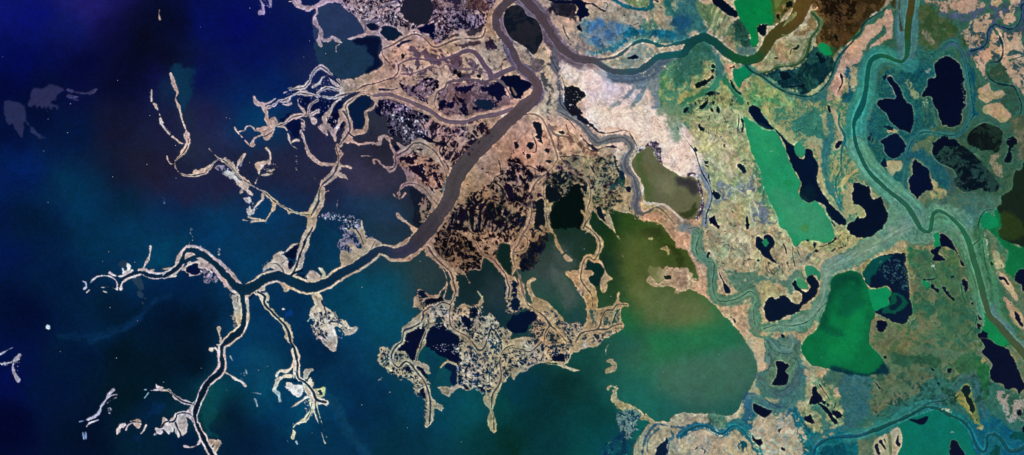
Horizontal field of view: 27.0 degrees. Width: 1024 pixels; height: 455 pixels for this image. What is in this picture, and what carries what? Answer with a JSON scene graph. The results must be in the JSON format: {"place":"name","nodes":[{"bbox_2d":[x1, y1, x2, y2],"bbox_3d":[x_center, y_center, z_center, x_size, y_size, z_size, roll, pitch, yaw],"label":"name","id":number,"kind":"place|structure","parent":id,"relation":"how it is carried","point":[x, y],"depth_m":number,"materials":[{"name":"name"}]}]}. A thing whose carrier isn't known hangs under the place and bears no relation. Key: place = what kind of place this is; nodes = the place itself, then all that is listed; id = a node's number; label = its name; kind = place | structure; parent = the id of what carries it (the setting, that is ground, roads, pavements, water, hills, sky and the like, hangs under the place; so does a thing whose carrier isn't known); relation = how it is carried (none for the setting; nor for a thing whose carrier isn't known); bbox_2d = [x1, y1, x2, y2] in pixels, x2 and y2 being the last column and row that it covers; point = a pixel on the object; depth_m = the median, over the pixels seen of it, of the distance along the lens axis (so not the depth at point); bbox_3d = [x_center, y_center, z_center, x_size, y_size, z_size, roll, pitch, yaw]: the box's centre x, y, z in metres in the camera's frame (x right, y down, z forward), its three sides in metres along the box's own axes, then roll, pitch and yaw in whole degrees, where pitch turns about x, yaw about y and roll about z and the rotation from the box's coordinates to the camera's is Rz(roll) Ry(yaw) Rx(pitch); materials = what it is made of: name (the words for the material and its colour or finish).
{"place":"outdoors","nodes":[
{"label":"outdoors","id":0,"kind":"place"},
{"bbox_2d":[12,354,21,382],"bbox_3d":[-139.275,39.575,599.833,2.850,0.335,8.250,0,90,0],"label":"island","id":1,"kind":"structure","parent":0,"point":[16,376],"depth_m":599.71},
{"bbox_2d":[186,263,201,274],"bbox_3d":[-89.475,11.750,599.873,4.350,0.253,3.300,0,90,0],"label":"pond","id":2,"kind":"structure","parent":0,"point":[193,269],"depth_m":600.00,"materials":[{"name":"liquid"}]},
{"bbox_2d":[348,96,371,129],"bbox_3d":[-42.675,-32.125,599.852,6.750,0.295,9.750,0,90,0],"label":"lake","id":3,"kind":"structure","parent":0,"point":[359,106],"depth_m":600.00,"materials":[{"name":"liquid"}]},
{"bbox_2d":[366,23,379,30],"bbox_3d":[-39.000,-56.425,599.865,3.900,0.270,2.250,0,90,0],"label":"pond","id":4,"kind":"structure","parent":0,"point":[372,26],"depth_m":600.00,"materials":[{"name":"liquid"}]},
{"bbox_2d":[0,0,756,454],"bbox_3d":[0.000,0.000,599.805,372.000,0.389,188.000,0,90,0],"label":"sea","id":5,"kind":"structure","parent":0,"point":[92,186],"depth_m":600.00,"materials":[{"name":"liquid"}]},
{"bbox_2d":[4,101,28,137],"bbox_3d":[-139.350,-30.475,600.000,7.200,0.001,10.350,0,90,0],"label":"shoal","id":6,"kind":"structure","parent":5,"relation":"on","point":[15,113],"depth_m":600.00,"materials":[{"name":"sand"}]},
{"bbox_2d":[28,85,63,109],"bbox_3d":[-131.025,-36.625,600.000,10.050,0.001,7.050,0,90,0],"label":"shoal","id":7,"kind":"structure","parent":5,"relation":"on","point":[44,97],"depth_m":600.00,"materials":[{"name":"sand"}]},
{"bbox_2d":[87,388,114,420],"bbox_3d":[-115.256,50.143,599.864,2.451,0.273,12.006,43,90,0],"label":"island","id":8,"kind":"structure","parent":5,"relation":"on","point":[103,403],"depth_m":599.80,"materials":[{"name":"sand"}]},
{"bbox_2d":[132,277,143,290],"bbox_3d":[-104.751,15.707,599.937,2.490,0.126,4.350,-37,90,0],"label":"shoal","id":9,"kind":"structure","parent":5,"relation":"on","point":[138,282],"depth_m":600.00,"materials":[{"name":"liquid"}]},
{"bbox_2d":[246,194,264,215],"bbox_3d":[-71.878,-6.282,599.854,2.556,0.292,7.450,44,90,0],"label":"spit","id":10,"kind":"structure","parent":5,"relation":"on","point":[249,211],"depth_m":599.76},
{"bbox_2d":[255,147,270,173],"bbox_3d":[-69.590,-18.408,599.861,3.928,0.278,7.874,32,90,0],"label":"spit","id":11,"kind":"structure","parent":5,"relation":"on","point":[259,166],"depth_m":599.77,"materials":[{"name":"sand"}]},
{"bbox_2d":[307,270,320,280],"bbox_3d":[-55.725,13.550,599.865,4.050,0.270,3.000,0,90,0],"label":"island","id":12,"kind":"structure","parent":5,"relation":"on","point":[312,275],"depth_m":599.75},
{"bbox_2d":[605,358,616,373],"bbox_3d":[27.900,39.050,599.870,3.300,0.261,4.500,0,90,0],"label":"island","id":13,"kind":"structure","parent":5,"relation":"on","point":[612,368],"depth_m":599.78,"materials":[{"name":"sand"}]},
{"bbox_2d":[607,385,655,423],"bbox_3d":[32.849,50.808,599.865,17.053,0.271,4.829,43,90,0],"label":"spit","id":14,"kind":"structure","parent":5,"relation":"on","point":[622,406],"depth_m":599.78,"materials":[{"name":"sand"}]},
{"bbox_2d":[380,26,402,40],"bbox_3d":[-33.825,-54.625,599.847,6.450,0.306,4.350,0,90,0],"label":"lake","id":15,"kind":"structure","parent":0,"point":[388,33],"depth_m":600.00,"materials":[{"name":"liquid"}]},
{"bbox_2d":[399,155,417,162],"bbox_3d":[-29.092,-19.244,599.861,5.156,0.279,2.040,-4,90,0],"label":"pond","id":16,"kind":"structure","parent":0,"point":[408,159],"depth_m":600.00,"materials":[{"name":"liquid"}]},
{"bbox_2d":[405,327,425,341],"bbox_3d":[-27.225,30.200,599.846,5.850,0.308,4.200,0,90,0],"label":"pond","id":17,"kind":"structure","parent":0,"point":[417,334],"depth_m":600.00,"materials":[{"name":"liquid"}]},
{"bbox_2d":[399,0,433,26],"bbox_3d":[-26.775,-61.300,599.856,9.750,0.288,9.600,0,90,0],"label":"lake","id":18,"kind":"structure","parent":0,"point":[417,13],"depth_m":600.00,"materials":[{"name":"liquid"}]},
{"bbox_2d":[418,23,435,38],"bbox_3d":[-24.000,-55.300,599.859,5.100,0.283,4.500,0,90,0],"label":"pond","id":19,"kind":"structure","parent":0,"point":[429,29],"depth_m":600.00,"materials":[{"name":"liquid"}]},
{"bbox_2d":[425,297,442,304],"bbox_3d":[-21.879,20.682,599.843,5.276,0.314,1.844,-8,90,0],"label":"pond","id":20,"kind":"structure","parent":0,"point":[430,301],"depth_m":600.00,"materials":[{"name":"liquid"}]},
{"bbox_2d":[427,344,461,364],"bbox_3d":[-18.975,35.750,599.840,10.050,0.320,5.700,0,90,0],"label":"pool","id":21,"kind":"structure","parent":0,"point":[448,353],"depth_m":600.00,"materials":[{"name":"liquid"}]},
{"bbox_2d":[458,207,465,221],"bbox_3d":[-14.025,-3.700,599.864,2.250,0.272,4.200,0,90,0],"label":"pond","id":22,"kind":"structure","parent":0,"point":[461,215],"depth_m":600.00,"materials":[{"name":"liquid"}]},
{"bbox_2d":[454,84,474,93],"bbox_3d":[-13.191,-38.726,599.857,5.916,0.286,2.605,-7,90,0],"label":"pond","id":23,"kind":"structure","parent":0,"point":[464,89],"depth_m":600.00,"materials":[{"name":"liquid"}]},
{"bbox_2d":[461,315,472,329],"bbox_3d":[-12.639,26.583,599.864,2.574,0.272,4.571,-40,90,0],"label":"pond","id":24,"kind":"structure","parent":0,"point":[466,320],"depth_m":600.00,"materials":[{"name":"liquid"}]},
{"bbox_2d":[469,308,477,317],"bbox_3d":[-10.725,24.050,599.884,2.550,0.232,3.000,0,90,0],"label":"pond","id":25,"kind":"structure","parent":0,"point":[473,312],"depth_m":600.00,"materials":[{"name":"liquid"}]},
{"bbox_2d":[475,99,493,110],"bbox_3d":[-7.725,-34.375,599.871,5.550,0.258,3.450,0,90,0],"label":"lake","id":26,"kind":"structure","parent":0,"point":[485,104],"depth_m":600.00,"materials":[{"name":"liquid"}]},
{"bbox_2d":[481,82,507,101],"bbox_3d":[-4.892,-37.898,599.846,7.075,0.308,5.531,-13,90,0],"label":"lake","id":27,"kind":"structure","parent":0,"point":[497,90],"depth_m":600.00,"materials":[{"name":"liquid"}]},
{"bbox_2d":[505,183,513,200],"bbox_3d":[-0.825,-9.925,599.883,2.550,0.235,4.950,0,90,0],"label":"pond","id":28,"kind":"structure","parent":0,"point":[509,189],"depth_m":600.00,"materials":[{"name":"liquid"}]},
{"bbox_2d":[500,75,531,98],"bbox_3d":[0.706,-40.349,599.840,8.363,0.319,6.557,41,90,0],"label":"lake","id":29,"kind":"structure","parent":0,"point":[519,85],"depth_m":600.00,"materials":[{"name":"liquid"}]},
{"bbox_2d":[511,298,520,310],"bbox_3d":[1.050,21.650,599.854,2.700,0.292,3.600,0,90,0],"label":"pond","id":30,"kind":"structure","parent":0,"point":[515,303],"depth_m":600.00,"materials":[{"name":"liquid"}]},
{"bbox_2d":[9,0,1023,454],"bbox_3d":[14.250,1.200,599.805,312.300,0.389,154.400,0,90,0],"label":"ground","id":31,"kind":"structure","parent":0,"point":[645,108],"depth_m":599.75,"materials":[{"name":"soil"}]},
{"bbox_2d":[397,341,419,361],"bbox_3d":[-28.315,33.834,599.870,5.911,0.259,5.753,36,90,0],"label":"pool","id":32,"kind":"structure","parent":31,"relation":"on","point":[410,348],"depth_m":600.00,"materials":[{"name":"liquid"}]},
{"bbox_2d":[411,164,428,181],"bbox_3d":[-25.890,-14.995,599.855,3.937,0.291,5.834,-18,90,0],"label":"pool","id":33,"kind":"structure","parent":31,"relation":"on","point":[418,170],"depth_m":600.00,"materials":[{"name":"liquid"}]},
{"bbox_2d":[426,324,459,347],"bbox_3d":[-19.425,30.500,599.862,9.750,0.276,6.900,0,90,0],"label":"pool","id":34,"kind":"structure","parent":31,"relation":"in","point":[439,335],"depth_m":600.00,"materials":[{"name":"liquid"}]},
{"bbox_2d":[507,311,537,333],"bbox_3d":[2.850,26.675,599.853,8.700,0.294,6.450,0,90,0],"label":"pool","id":35,"kind":"structure","parent":31,"relation":"in","point":[521,322],"depth_m":600.00,"materials":[{"name":"liquid"}]},
{"bbox_2d":[534,198,545,229],"bbox_3d":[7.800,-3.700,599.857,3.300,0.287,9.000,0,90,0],"label":"pool","id":36,"kind":"structure","parent":31,"relation":"on","point":[539,220],"depth_m":600.00,"materials":[{"name":"liquid"}]},
{"bbox_2d":[545,186,560,202],"bbox_3d":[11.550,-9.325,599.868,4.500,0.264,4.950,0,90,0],"label":"pool","id":37,"kind":"structure","parent":31,"relation":"on","point":[552,194],"depth_m":600.00,"materials":[{"name":"liquid"}]},
{"bbox_2d":[733,66,751,87],"bbox_3d":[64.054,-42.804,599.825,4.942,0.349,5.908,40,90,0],"label":"lagoon","id":38,"kind":"structure","parent":31,"relation":"in","point":[740,75],"depth_m":600.00,"materials":[{"name":"liquid"}]},
{"bbox_2d":[734,0,787,46],"bbox_3d":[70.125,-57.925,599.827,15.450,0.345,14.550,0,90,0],"label":"lagoon","id":39,"kind":"structure","parent":31,"relation":"in","point":[753,15],"depth_m":600.00,"materials":[{"name":"liquid"}]},
{"bbox_2d":[743,116,834,246],"bbox_3d":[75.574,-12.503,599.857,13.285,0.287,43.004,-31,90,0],"label":"lagoon","id":40,"kind":"structure","parent":31,"relation":"in","point":[800,219],"depth_m":600.00,"materials":[{"name":"liquid"}]},
{"bbox_2d":[794,142,804,157],"bbox_3d":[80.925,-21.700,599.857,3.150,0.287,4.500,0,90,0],"label":"lagoon","id":41,"kind":"structure","parent":31,"relation":"in","point":[799,148],"depth_m":600.00,"materials":[{"name":"liquid"}]},
{"bbox_2d":[796,278,808,289],"bbox_3d":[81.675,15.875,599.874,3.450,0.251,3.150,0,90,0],"label":"lagoon","id":42,"kind":"structure","parent":31,"relation":"in","point":[802,284],"depth_m":600.00,"materials":[{"name":"liquid"}]},
{"bbox_2d":[805,266,820,279],"bbox_3d":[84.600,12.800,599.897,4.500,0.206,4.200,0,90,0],"label":"lagoon","id":43,"kind":"structure","parent":31,"relation":"in","point":[811,270],"depth_m":600.00,"materials":[{"name":"liquid"}]},
{"bbox_2d":[818,43,832,55],"bbox_3d":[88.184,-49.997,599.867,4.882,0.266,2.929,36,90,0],"label":"lagoon","id":44,"kind":"structure","parent":31,"relation":"in","point":[825,49],"depth_m":600.00,"materials":[{"name":"liquid"}]},
{"bbox_2d":[868,287,890,310],"bbox_3d":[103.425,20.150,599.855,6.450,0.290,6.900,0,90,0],"label":"lagoon","id":45,"kind":"structure","parent":31,"relation":"in","point":[879,298],"depth_m":600.00,"materials":[{"name":"liquid"}]},
{"bbox_2d":[885,160,902,177],"bbox_3d":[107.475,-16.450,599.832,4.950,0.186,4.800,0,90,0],"label":"sandbar","id":46,"kind":"structure","parent":31,"relation":"on","point":[894,166],"depth_m":599.78,"materials":[{"name":"sand"}]},
{"bbox_2d":[933,232,940,247],"bbox_3d":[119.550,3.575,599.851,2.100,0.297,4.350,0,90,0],"label":"lagoon","id":47,"kind":"structure","parent":31,"relation":"in","point":[937,239],"depth_m":600.00,"materials":[{"name":"liquid"}]},
{"bbox_2d":[898,410,976,454],"bbox_3d":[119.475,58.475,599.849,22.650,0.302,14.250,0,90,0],"label":"lagoon","id":48,"kind":"structure","parent":31,"relation":"in","point":[937,432],"depth_m":600.00,"materials":[{"name":"liquid"}]},
{"bbox_2d":[954,387,982,426],"bbox_3d":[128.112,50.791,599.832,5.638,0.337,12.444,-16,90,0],"label":"island","id":49,"kind":"structure","parent":31,"relation":"on","point":[961,399],"depth_m":599.71,"materials":[{"name":"plant"}]},
{"bbox_2d":[978,83,1007,102],"bbox_3d":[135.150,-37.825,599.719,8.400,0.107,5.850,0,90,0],"label":"sandbar","id":50,"kind":"structure","parent":31,"relation":"on","point":[986,94],"depth_m":599.72,"materials":[{"name":"sand"}]},
{"bbox_2d":[982,313,1009,347],"bbox_3d":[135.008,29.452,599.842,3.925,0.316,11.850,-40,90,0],"label":"lagoon","id":51,"kind":"structure","parent":31,"relation":"in","point":[996,336],"depth_m":600.00,"materials":[{"name":"liquid"}]},
{"bbox_2d":[980,209,1023,278],"bbox_3d":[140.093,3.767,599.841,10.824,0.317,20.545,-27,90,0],"label":"lagoon","id":52,"kind":"structure","parent":31,"relation":"in","point":[1014,261],"depth_m":600.00,"materials":[{"name":"liquid"}]},
{"bbox_2d":[992,270,1017,300],"bbox_3d":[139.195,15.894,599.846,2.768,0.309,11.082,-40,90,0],"label":"sandbar","id":53,"kind":"structure","parent":31,"relation":"on","point":[1009,287],"depth_m":599.72,"materials":[{"name":"sand"}]},
{"bbox_2d":[996,27,1023,86],"bbox_3d":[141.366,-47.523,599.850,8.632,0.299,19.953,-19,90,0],"label":"sandbar","id":54,"kind":"structure","parent":31,"relation":"on","point":[1013,45],"depth_m":599.79,"materials":[{"name":"sand"}]},
{"bbox_2d":[503,5,542,54],"bbox_3d":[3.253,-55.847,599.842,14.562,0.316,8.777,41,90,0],"label":"lake","id":55,"kind":"structure","parent":0,"point":[522,28],"depth_m":600.00,"materials":[{"name":"liquid"}]},
{"bbox_2d":[533,122,542,143],"bbox_3d":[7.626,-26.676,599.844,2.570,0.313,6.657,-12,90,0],"label":"pond","id":56,"kind":"structure","parent":0,"point":[538,128],"depth_m":600.00,"materials":[{"name":"liquid"}]},
{"bbox_2d":[551,353,565,361],"bbox_3d":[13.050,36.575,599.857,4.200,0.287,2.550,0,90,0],"label":"pond","id":57,"kind":"structure","parent":0,"point":[560,357],"depth_m":600.00,"materials":[{"name":"liquid"}]},
{"bbox_2d":[118,0,1023,454],"bbox_3d":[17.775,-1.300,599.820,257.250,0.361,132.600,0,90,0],"label":"river","id":58,"kind":"structure","parent":0,"point":[458,174],"depth_m":600.00,"materials":[{"name":"liquid"}]},
{"bbox_2d":[118,263,133,277],"bbox_3d":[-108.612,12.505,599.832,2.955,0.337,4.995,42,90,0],"label":"spit","id":59,"kind":"structure","parent":58,"relation":"in","point":[127,271],"depth_m":599.71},
{"bbox_2d":[138,245,151,270],"bbox_3d":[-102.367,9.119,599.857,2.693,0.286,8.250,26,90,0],"label":"spit","id":60,"kind":"structure","parent":58,"relation":"in","point":[146,261],"depth_m":599.78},
{"bbox_2d":[155,422,171,434],"bbox_3d":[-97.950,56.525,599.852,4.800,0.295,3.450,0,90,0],"label":"spit","id":61,"kind":"structure","parent":58,"relation":"in","point":[160,430],"depth_m":599.76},
{"bbox_2d":[168,422,179,437],"bbox_3d":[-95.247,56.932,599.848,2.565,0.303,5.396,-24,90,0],"label":"spit","id":62,"kind":"structure","parent":58,"relation":"in","point":[171,428],"depth_m":599.74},
{"bbox_2d":[175,113,190,161],"bbox_3d":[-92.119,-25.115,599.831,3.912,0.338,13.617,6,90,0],"label":"spit","id":63,"kind":"structure","parent":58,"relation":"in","point":[186,135],"depth_m":599.72,"materials":[{"name":"sand"}]},
{"bbox_2d":[175,414,193,435],"bbox_3d":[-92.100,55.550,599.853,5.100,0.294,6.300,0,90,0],"label":"spit","id":64,"kind":"structure","parent":58,"relation":"in","point":[181,421],"depth_m":599.73,"materials":[{"name":"sand"}]},
{"bbox_2d":[182,163,213,177],"bbox_3d":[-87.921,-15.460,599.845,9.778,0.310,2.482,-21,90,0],"label":"spit","id":65,"kind":"structure","parent":58,"relation":"in","point":[201,171],"depth_m":599.74,"materials":[{"name":"sand"}]},
{"bbox_2d":[209,439,221,451],"bbox_3d":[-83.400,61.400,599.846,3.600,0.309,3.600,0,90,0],"label":"spit","id":66,"kind":"structure","parent":58,"relation":"in","point":[217,443],"depth_m":599.74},
{"bbox_2d":[215,153,254,195],"bbox_3d":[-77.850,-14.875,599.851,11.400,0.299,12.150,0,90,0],"label":"spit","id":67,"kind":"structure","parent":58,"relation":"in","point":[243,185],"depth_m":599.76,"materials":[{"name":"sand"}]},
{"bbox_2d":[256,292,289,342],"bbox_3d":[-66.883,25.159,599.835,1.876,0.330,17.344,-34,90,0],"label":"spit","id":68,"kind":"structure","parent":58,"relation":"in","point":[261,299],"depth_m":599.75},
{"bbox_2d":[247,190,308,222],"bbox_3d":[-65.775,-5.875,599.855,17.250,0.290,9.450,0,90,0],"label":"spit","id":69,"kind":"structure","parent":58,"relation":"in","point":[273,208],"depth_m":599.79,"materials":[{"name":"sand"}]},
{"bbox_2d":[272,348,299,391],"bbox_3d":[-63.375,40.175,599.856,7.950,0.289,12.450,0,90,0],"label":"spit","id":70,"kind":"structure","parent":58,"relation":"in","point":[279,379],"depth_m":599.76,"materials":[{"name":"sand"}]},
{"bbox_2d":[286,382,317,427],"bbox_3d":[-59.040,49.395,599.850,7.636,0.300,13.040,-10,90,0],"label":"spit","id":71,"kind":"structure","parent":58,"relation":"in","point":[296,390],"depth_m":599.75,"materials":[{"name":"sand"}]},
{"bbox_2d":[295,346,313,380],"bbox_3d":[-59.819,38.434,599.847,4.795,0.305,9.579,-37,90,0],"label":"spit","id":72,"kind":"structure","parent":58,"relation":"in","point":[306,372],"depth_m":599.75,"materials":[{"name":"sand"}]},
{"bbox_2d":[306,377,328,417],"bbox_3d":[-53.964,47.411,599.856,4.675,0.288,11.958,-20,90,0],"label":"spit","id":73,"kind":"structure","parent":58,"relation":"in","point":[311,384],"depth_m":599.75,"materials":[{"name":"sand"}]},
{"bbox_2d":[307,293,357,351],"bbox_3d":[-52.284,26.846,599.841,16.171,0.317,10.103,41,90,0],"label":"island","id":74,"kind":"structure","parent":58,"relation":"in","point":[324,331],"depth_m":599.72,"materials":[{"name":"sand"}]},
{"bbox_2d":[565,85,585,115],"bbox_3d":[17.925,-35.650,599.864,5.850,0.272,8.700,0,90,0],"label":"pond","id":75,"kind":"structure","parent":0,"point":[574,96],"depth_m":600.00,"materials":[{"name":"liquid"}]},
{"bbox_2d":[549,0,604,21],"bbox_3d":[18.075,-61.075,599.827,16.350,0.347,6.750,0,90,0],"label":"lake","id":76,"kind":"structure","parent":0,"point":[582,11],"depth_m":600.00,"materials":[{"name":"liquid"}]},
{"bbox_2d":[574,109,597,130],"bbox_3d":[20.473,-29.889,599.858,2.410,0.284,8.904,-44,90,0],"label":"pond","id":77,"kind":"structure","parent":0,"point":[581,118],"depth_m":600.00,"materials":[{"name":"liquid"}]},
{"bbox_2d":[596,207,605,221],"bbox_3d":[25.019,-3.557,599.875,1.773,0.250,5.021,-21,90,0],"label":"pond","id":78,"kind":"structure","parent":0,"point":[600,213],"depth_m":600.00,"materials":[{"name":"liquid"}]},
{"bbox_2d":[613,156,625,179],"bbox_3d":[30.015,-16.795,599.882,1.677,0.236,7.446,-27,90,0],"label":"pond","id":79,"kind":"structure","parent":0,"point":[622,174],"depth_m":600.00,"materials":[{"name":"liquid"}]},
{"bbox_2d":[655,438,668,454],"bbox_3d":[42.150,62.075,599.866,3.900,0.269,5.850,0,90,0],"label":"lake","id":80,"kind":"structure","parent":0,"point":[662,449],"depth_m":600.00,"materials":[{"name":"liquid"}]},
{"bbox_2d":[631,147,701,219],"bbox_3d":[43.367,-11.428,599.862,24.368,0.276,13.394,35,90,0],"label":"pond","id":81,"kind":"structure","parent":0,"point":[680,196],"depth_m":600.00,"materials":[{"name":"liquid"}]},
{"bbox_2d":[670,414,684,424],"bbox_3d":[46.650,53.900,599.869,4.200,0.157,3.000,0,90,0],"label":"island","id":82,"kind":"structure","parent":0,"point":[679,418],"depth_m":599.82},
{"bbox_2d":[695,75,713,87],"bbox_3d":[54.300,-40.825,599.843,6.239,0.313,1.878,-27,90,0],"label":"pond","id":83,"kind":"structure","parent":0,"point":[704,82],"depth_m":600.00,"materials":[{"name":"liquid"}]},
{"bbox_2d":[709,215,720,228],"bbox_3d":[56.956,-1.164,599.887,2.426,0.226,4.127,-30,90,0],"label":"pond","id":84,"kind":"structure","parent":0,"point":[712,220],"depth_m":600.00,"materials":[{"name":"liquid"}]},
{"bbox_2d":[719,271,730,293],"bbox_3d":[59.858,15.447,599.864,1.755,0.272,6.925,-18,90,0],"label":"lake","id":85,"kind":"structure","parent":0,"point":[727,290],"depth_m":600.00,"materials":[{"name":"liquid"}]},
{"bbox_2d":[712,0,738,17],"bbox_3d":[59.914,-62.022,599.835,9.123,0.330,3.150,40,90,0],"label":"lake","id":86,"kind":"structure","parent":0,"point":[725,7],"depth_m":600.00,"materials":[{"name":"liquid"}]},
{"bbox_2d":[753,404,771,417],"bbox_3d":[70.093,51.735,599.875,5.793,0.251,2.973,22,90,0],"label":"lake","id":87,"kind":"structure","parent":0,"point":[763,412],"depth_m":600.00,"materials":[{"name":"liquid"}]},
{"bbox_2d":[757,24,767,36],"bbox_3d":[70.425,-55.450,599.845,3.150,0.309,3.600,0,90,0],"label":"lake","id":88,"kind":"structure","parent":0,"point":[762,29],"depth_m":600.00,"materials":[{"name":"liquid"}]},
{"bbox_2d":[756,235,776,262],"bbox_3d":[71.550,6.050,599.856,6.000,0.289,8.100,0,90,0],"label":"lake","id":89,"kind":"structure","parent":0,"point":[765,245],"depth_m":600.00,"materials":[{"name":"liquid"}]},
{"bbox_2d":[772,361,788,385],"bbox_3d":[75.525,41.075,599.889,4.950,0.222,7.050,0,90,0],"label":"lake","id":90,"kind":"structure","parent":0,"point":[781,378],"depth_m":600.00,"materials":[{"name":"liquid"}]},
{"bbox_2d":[779,71,791,79],"bbox_3d":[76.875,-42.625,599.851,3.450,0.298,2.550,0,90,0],"label":"pond","id":91,"kind":"structure","parent":0,"point":[784,75],"depth_m":600.00,"materials":[{"name":"liquid"}]},
{"bbox_2d":[764,275,818,321],"bbox_3d":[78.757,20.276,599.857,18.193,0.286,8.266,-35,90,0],"label":"lake","id":92,"kind":"structure","parent":0,"point":[780,308],"depth_m":600.00,"materials":[{"name":"liquid"}]},
{"bbox_2d":[748,105,846,225],"bbox_3d":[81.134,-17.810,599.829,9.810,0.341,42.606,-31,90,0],"label":"lake","id":93,"kind":"structure","parent":0,"point":[806,170],"depth_m":600.00,"materials":[{"name":"liquid"}]},
{"bbox_2d":[809,386,822,404],"bbox_3d":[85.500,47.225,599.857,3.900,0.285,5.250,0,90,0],"label":"lake","id":94,"kind":"structure","parent":0,"point":[816,398],"depth_m":600.00,"materials":[{"name":"liquid"}]},
{"bbox_2d":[818,403,837,424],"bbox_3d":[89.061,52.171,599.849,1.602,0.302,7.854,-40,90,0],"label":"pond","id":95,"kind":"structure","parent":0,"point":[827,411],"depth_m":600.00,"materials":[{"name":"liquid"}]},
{"bbox_2d":[801,270,889,376],"bbox_3d":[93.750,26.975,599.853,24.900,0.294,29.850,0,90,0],"label":"lake","id":96,"kind":"structure","parent":0,"point":[837,340],"depth_m":600.00,"materials":[{"name":"liquid"}]},
{"bbox_2d":[847,182,888,237],"bbox_3d":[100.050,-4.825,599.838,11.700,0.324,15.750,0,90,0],"label":"lake","id":97,"kind":"structure","parent":0,"point":[873,222],"depth_m":600.00,"materials":[{"name":"liquid"}]},
{"bbox_2d":[873,434,889,454],"bbox_3d":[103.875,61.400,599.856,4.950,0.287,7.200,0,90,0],"label":"island","id":98,"kind":"structure","parent":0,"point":[882,437],"depth_m":599.74,"materials":[{"name":"sand"}]},
{"bbox_2d":[876,320,887,331],"bbox_3d":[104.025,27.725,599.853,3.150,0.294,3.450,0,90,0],"label":"pond","id":99,"kind":"structure","parent":0,"point":[881,325],"depth_m":600.00,"materials":[{"name":"liquid"}]},
{"bbox_2d":[862,253,912,323],"bbox_3d":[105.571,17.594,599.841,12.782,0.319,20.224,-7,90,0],"label":"lake","id":100,"kind":"structure","parent":0,"point":[890,271],"depth_m":600.00,"materials":[{"name":"liquid"}]},
{"bbox_2d":[881,133,906,158],"bbox_3d":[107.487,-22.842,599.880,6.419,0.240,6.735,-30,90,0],"label":"lake","id":101,"kind":"structure","parent":0,"point":[895,146],"depth_m":600.00,"materials":[{"name":"liquid"}]},
{"bbox_2d":[877,76,913,132],"bbox_3d":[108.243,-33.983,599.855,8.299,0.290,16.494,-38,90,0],"label":"lake","id":102,"kind":"structure","parent":0,"point":[898,109],"depth_m":600.00,"materials":[{"name":"liquid"}]},
{"bbox_2d":[890,428,901,454],"bbox_3d":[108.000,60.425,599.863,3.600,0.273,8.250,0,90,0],"label":"island","id":103,"kind":"structure","parent":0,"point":[895,433],"depth_m":599.77,"materials":[{"name":"sand"}]},
{"bbox_2d":[909,416,928,424],"bbox_3d":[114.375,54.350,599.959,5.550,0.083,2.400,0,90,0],"label":"pond","id":104,"kind":"structure","parent":0,"point":[922,421],"depth_m":600.00,"materials":[{"name":"liquid"}]},
{"bbox_2d":[908,159,933,198],"bbox_3d":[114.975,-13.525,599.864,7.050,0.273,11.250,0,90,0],"label":"lake","id":105,"kind":"structure","parent":0,"point":[920,181],"depth_m":600.00,"materials":[{"name":"liquid"}]},
{"bbox_2d":[930,246,944,260],"bbox_3d":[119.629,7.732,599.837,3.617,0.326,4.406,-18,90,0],"label":"lake","id":106,"kind":"structure","parent":0,"point":[937,256],"depth_m":600.00,"materials":[{"name":"liquid"}]},
{"bbox_2d":[922,56,966,126],"bbox_3d":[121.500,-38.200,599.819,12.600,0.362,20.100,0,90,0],"label":"lake","id":107,"kind":"structure","parent":0,"point":[945,91],"depth_m":600.00,"materials":[{"name":"liquid"}]},
{"bbox_2d":[940,234,957,253],"bbox_3d":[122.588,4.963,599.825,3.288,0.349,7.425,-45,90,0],"label":"lake","id":108,"kind":"structure","parent":0,"point":[945,240],"depth_m":600.00,"materials":[{"name":"liquid"}]},
{"bbox_2d":[949,440,964,454],"bbox_3d":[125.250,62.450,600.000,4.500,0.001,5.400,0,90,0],"label":"lake","id":109,"kind":"structure","parent":0,"point":[956,448],"depth_m":600.00,"materials":[{"name":"liquid"}]},
{"bbox_2d":[932,136,999,191],"bbox_3d":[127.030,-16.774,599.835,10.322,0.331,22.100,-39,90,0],"label":"lake","id":110,"kind":"structure","parent":0,"point":[964,163],"depth_m":599.73,"materials":[{"name":"liquid"}]},
{"bbox_2d":[961,385,974,412],"bbox_3d":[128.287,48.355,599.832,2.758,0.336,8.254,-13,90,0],"label":"lake","id":111,"kind":"structure","parent":0,"point":[966,391],"depth_m":600.00,"materials":[{"name":"liquid"}]},
{"bbox_2d":[962,178,979,189],"bbox_3d":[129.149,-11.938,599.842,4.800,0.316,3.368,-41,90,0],"label":"pond","id":112,"kind":"structure","parent":0,"point":[970,184],"depth_m":600.00,"materials":[{"name":"liquid"}]},
{"bbox_2d":[967,123,1002,153],"bbox_3d":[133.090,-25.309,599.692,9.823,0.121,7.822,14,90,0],"label":"lake","id":113,"kind":"structure","parent":0,"point":[983,136],"depth_m":599.70,"materials":[{"name":"liquid"}]},
{"bbox_2d":[981,339,1023,394],"bbox_3d":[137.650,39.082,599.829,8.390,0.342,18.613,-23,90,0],"label":"lake","id":114,"kind":"structure","parent":0,"point":[1005,372],"depth_m":600.00,"materials":[{"name":"liquid"}]},
{"bbox_2d":[997,162,1023,246],"bbox_3d":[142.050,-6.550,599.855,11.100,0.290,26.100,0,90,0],"label":"lake","id":115,"kind":"structure","parent":0,"point":[1010,208],"depth_m":600.00,"materials":[{"name":"liquid"}]},
{"bbox_2d":[1004,136,1016,162],"bbox_3d":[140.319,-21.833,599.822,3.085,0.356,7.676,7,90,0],"label":"lake","id":116,"kind":"structure","parent":0,"point":[1011,142],"depth_m":600.00,"materials":[{"name":"liquid"}]},
{"bbox_2d":[1014,269,1023,291],"bbox_3d":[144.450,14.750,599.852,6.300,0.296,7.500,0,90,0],"label":"lake","id":117,"kind":"structure","parent":0,"point":[1019,277],"depth_m":600.00,"materials":[{"name":"liquid"}]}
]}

